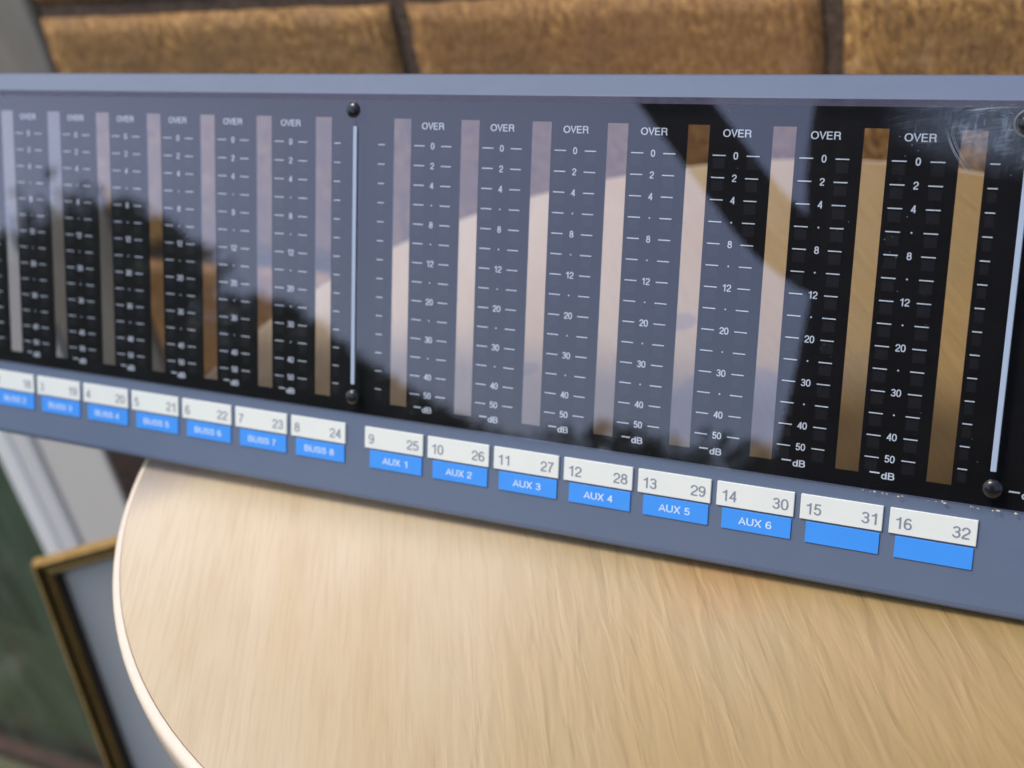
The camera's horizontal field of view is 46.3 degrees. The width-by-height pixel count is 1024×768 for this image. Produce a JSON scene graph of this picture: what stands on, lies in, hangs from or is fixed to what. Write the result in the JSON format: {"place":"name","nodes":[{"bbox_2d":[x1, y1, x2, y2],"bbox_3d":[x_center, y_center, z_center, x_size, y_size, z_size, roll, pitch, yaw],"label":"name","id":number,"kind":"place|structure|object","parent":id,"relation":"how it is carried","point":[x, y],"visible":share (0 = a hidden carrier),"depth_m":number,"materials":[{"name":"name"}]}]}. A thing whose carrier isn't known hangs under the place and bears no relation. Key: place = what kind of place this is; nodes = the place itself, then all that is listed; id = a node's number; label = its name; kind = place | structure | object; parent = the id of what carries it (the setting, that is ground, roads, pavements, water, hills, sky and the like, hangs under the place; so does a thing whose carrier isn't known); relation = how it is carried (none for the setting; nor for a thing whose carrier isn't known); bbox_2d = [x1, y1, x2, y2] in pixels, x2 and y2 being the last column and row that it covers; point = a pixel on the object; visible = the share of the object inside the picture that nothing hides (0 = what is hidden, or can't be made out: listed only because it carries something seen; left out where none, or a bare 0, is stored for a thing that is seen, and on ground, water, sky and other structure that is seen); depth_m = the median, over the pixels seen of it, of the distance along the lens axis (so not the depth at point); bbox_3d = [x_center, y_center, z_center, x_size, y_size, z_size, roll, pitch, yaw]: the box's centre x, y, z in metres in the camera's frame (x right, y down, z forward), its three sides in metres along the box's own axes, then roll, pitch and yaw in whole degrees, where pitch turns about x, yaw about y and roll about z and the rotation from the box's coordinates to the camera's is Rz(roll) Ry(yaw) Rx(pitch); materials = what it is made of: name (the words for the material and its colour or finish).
{"place":"outdoors","nodes":[
{"label":"outdoors","id":0,"kind":"place"},
{"bbox_2d":[0,622,97,767],"bbox_3d":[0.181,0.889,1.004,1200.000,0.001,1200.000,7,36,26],"label":"ground","id":1,"kind":"structure","parent":0,"point":[38,685],"depth_m":1.94,"materials":[{"name":"green plant"}]},
{"bbox_2d":[0,0,164,501],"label":"door pier","id":2,"kind":"structure","parent":1,"relation":"on","point":[24,46],"depth_m":1.06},
{"bbox_2d":[0,207,126,767],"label":"glazed door","id":3,"kind":"structure","parent":2,"relation":"attached to","point":[55,497],"depth_m":1.36,"materials":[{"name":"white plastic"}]},
{"bbox_2d":[32,536,175,767],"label":"picture frame","id":4,"kind":"object","parent":1,"relation":"on","point":[76,585],"visible":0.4,"depth_m":0.96,"materials":[{"name":"gold metal"}]},
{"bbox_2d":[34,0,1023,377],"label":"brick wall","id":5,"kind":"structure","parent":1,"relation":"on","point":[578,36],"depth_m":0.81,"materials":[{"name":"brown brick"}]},
{"bbox_2d":[113,160,1023,767],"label":"round table","id":6,"kind":"object","parent":1,"relation":"on","point":[265,624],"visible":0.41,"depth_m":0.43,"materials":[{"name":"brown wood"}]},
{"bbox_2d":[0,73,1023,620],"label":"meter panel","id":7,"kind":"object","parent":6,"relation":"on","point":[886,517],"visible":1,"depth_m":0.45,"materials":[{"name":"paint"}]},
{"bbox_2d":[771,132,796,455],"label":"slot window","id":8,"kind":"structure","parent":7,"relation":"in","point":[796,132],"depth_m":0.41,"materials":[{"name":"plastic"}]},
{"bbox_2d":[858,130,889,469],"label":"slot window","id":9,"kind":"structure","parent":7,"relation":"in","point":[889,130],"depth_m":0.40,"materials":[{"name":"plastic"}]},
{"bbox_2d":[951,134,988,481],"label":"slot window","id":10,"kind":"structure","parent":7,"relation":"in","point":[988,134],"depth_m":0.38,"materials":[{"name":"plastic"}]}
]}

